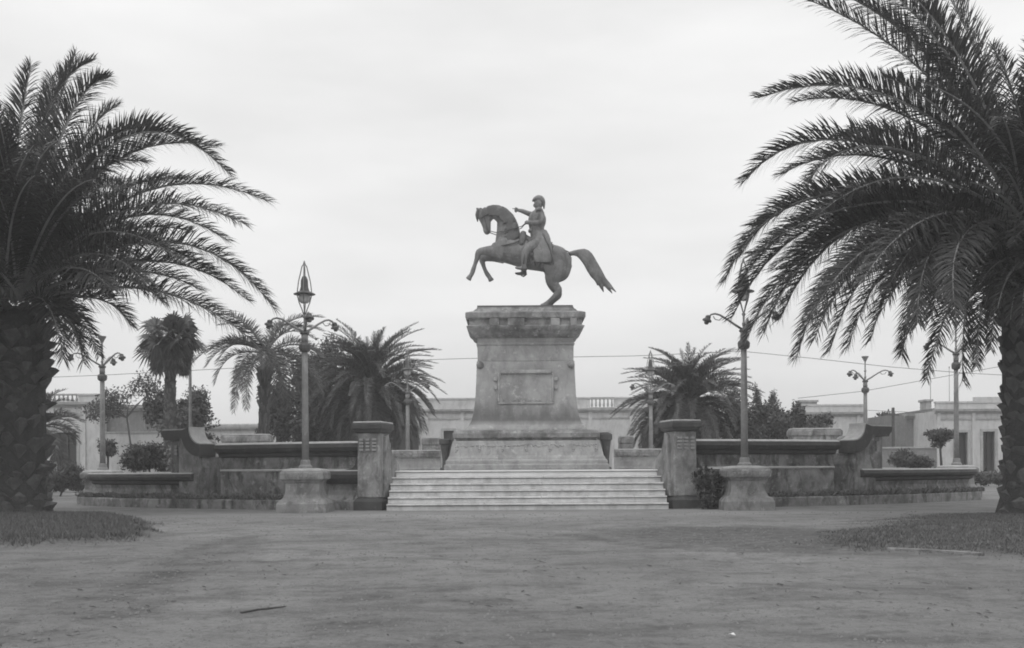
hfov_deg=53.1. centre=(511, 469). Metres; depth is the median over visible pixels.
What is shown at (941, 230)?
date palm
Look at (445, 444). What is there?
stone post
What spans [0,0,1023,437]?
sky
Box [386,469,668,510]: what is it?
staircase
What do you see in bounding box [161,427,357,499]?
parapet wall
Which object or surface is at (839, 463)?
parapet wall
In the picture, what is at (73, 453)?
window
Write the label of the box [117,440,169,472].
shrub
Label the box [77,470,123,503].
lamp plinth
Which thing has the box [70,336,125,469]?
street lamp
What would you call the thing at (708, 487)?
shrub
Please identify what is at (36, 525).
grass
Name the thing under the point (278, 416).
broadleaf tree
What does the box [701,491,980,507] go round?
planter kerb
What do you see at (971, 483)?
lamp plinth
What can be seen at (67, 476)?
shrub
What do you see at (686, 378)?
date palm
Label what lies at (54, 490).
hedge
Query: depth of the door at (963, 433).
70.14 m
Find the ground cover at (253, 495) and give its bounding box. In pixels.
[75,485,984,499]
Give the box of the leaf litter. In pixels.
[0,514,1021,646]
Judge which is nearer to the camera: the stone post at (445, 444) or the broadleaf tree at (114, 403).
the stone post at (445, 444)
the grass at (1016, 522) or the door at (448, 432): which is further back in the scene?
the door at (448, 432)
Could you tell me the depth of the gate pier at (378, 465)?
30.39 m
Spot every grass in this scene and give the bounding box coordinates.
[0,509,167,547]
[794,512,1023,560]
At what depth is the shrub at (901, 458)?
51.73 m
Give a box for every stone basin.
[86,473,193,493]
[861,468,977,489]
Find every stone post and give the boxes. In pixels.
[439,439,451,469]
[600,433,611,468]
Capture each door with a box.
[390,423,420,449]
[441,428,455,467]
[596,430,611,466]
[639,430,648,448]
[953,430,970,464]
[980,429,997,471]
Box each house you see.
[46,393,121,489]
[107,405,160,431]
[205,424,291,443]
[390,396,705,468]
[795,400,862,435]
[868,413,914,446]
[897,397,1002,483]
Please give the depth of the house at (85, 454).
66.00 m
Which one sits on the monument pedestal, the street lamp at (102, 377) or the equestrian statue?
the equestrian statue
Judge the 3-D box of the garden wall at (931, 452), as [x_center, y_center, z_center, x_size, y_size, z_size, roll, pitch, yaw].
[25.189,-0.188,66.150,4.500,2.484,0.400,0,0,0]
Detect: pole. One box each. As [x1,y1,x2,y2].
[189,354,192,426]
[888,408,898,446]
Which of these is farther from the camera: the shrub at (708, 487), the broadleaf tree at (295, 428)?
the broadleaf tree at (295, 428)
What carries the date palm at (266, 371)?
on the ground at (652, 626)
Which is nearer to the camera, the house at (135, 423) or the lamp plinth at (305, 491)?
the lamp plinth at (305, 491)
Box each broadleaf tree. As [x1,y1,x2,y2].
[75,369,161,472]
[140,380,220,443]
[254,380,294,441]
[282,333,346,441]
[719,388,794,438]
[752,382,781,406]
[788,399,835,427]
[874,409,891,416]
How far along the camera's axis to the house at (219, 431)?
80.00 m
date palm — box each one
[0,46,283,512]
[46,388,86,467]
[190,310,327,433]
[308,318,447,449]
[609,342,764,448]
[715,0,1023,513]
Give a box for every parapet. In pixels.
[392,450,440,469]
[614,449,661,468]
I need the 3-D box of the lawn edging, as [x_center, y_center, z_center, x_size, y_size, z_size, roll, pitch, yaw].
[5.825,1.164,14.087,0.172,0.105,1.348,0,0,-43]
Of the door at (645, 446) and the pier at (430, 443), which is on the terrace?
the pier at (430, 443)
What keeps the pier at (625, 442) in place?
on the terrace
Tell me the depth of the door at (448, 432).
82.14 m
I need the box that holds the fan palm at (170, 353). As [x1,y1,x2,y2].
[133,310,205,471]
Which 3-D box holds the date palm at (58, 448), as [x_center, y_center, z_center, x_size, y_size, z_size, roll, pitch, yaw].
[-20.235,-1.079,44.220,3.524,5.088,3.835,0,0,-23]
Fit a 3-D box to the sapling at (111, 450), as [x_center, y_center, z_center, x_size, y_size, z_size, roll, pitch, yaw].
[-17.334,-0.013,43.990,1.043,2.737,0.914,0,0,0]
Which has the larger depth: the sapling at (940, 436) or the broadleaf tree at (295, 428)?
the broadleaf tree at (295, 428)
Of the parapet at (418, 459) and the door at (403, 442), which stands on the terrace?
the parapet at (418, 459)
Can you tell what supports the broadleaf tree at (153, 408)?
on the ground at (652, 626)
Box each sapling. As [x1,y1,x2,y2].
[96,437,118,467]
[923,427,959,465]
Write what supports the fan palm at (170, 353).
on the ground at (652, 626)
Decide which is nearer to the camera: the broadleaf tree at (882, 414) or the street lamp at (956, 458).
the street lamp at (956, 458)
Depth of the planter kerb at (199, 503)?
32.69 m
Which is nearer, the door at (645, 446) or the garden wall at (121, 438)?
the garden wall at (121, 438)
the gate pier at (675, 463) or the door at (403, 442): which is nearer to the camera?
the gate pier at (675, 463)
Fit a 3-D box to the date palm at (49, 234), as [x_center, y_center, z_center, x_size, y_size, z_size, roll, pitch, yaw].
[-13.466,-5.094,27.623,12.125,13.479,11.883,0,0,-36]
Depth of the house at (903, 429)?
75.24 m
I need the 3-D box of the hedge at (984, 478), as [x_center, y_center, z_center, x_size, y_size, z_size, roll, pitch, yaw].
[29.196,0.516,60.068,6.222,1.258,1.782,0,0,0]
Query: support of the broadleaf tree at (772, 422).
on the ground at (652, 626)
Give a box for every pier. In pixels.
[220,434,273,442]
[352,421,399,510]
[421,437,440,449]
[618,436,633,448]
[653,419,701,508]
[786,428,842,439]
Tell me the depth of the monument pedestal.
40.24 m
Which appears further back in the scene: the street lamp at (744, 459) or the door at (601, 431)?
the door at (601, 431)
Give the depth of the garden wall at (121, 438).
62.00 m
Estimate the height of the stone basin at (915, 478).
0.845 m
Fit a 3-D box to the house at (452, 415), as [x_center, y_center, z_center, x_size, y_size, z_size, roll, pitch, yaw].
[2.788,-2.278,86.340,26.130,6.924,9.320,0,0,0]
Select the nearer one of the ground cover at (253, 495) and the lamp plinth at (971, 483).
the ground cover at (253, 495)
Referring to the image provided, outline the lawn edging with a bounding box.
[887,547,983,555]
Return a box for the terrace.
[142,468,894,476]
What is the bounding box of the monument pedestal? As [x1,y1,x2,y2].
[444,307,608,469]
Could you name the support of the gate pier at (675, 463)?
on the ground at (652, 626)
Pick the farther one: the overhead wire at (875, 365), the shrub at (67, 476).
the overhead wire at (875, 365)
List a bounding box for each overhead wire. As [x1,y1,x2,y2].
[62,351,740,376]
[752,352,997,374]
[802,367,995,397]
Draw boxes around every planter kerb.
[81,497,354,509]
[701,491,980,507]
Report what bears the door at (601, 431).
in the house at (452, 415)
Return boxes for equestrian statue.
[466,195,615,306]
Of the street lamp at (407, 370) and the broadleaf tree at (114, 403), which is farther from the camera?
the broadleaf tree at (114, 403)
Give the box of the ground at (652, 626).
[0,484,1023,647]
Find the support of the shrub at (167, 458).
on the ground at (652, 626)
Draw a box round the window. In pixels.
[53,429,79,470]
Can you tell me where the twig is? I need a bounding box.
[240,606,285,612]
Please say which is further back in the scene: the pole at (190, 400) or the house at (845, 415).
the house at (845, 415)
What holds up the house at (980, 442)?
on the ground at (652, 626)
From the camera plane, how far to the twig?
8.92 m
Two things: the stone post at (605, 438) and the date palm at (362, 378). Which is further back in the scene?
the date palm at (362, 378)
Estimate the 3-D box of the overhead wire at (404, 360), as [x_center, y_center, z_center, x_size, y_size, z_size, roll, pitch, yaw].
[-9.750,-6.027,60.000,46.511,1.509,0.030,0,0,0]
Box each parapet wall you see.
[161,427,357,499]
[696,423,891,496]
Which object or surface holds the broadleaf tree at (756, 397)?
on the ground at (652, 626)
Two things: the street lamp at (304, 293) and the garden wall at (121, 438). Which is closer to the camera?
the street lamp at (304, 293)
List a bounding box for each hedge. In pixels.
[52,482,84,491]
[974,469,1002,486]
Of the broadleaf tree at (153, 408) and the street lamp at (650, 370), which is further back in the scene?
the broadleaf tree at (153, 408)
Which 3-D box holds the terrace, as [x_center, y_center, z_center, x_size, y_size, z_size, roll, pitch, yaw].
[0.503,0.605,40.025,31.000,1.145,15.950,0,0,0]
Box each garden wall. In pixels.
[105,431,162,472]
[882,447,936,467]
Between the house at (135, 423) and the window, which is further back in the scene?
the house at (135, 423)
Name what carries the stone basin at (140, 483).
on the planter kerb at (199, 503)
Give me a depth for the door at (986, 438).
70.14 m
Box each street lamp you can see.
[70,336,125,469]
[264,261,339,467]
[384,350,429,449]
[630,350,675,448]
[702,260,779,465]
[847,356,893,423]
[923,321,978,464]
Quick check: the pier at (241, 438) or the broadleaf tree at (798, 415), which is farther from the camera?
the broadleaf tree at (798, 415)
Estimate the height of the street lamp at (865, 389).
5.030 m
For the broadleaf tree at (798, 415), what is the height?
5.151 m
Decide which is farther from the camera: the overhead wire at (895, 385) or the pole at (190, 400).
the overhead wire at (895, 385)
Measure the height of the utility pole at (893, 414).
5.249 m
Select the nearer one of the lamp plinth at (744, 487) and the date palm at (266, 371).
the lamp plinth at (744, 487)
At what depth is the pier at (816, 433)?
44.54 m
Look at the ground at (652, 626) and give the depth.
10.94 m
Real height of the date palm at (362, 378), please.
9.685 m
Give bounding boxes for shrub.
[47,459,84,495]
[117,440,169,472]
[161,445,170,470]
[691,465,724,508]
[887,447,936,467]
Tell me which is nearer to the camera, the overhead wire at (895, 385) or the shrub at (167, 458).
the shrub at (167, 458)
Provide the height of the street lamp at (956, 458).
5.684 m
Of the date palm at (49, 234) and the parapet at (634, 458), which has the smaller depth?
the date palm at (49, 234)
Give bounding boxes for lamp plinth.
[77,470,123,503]
[276,468,333,512]
[718,466,774,510]
[936,465,981,496]

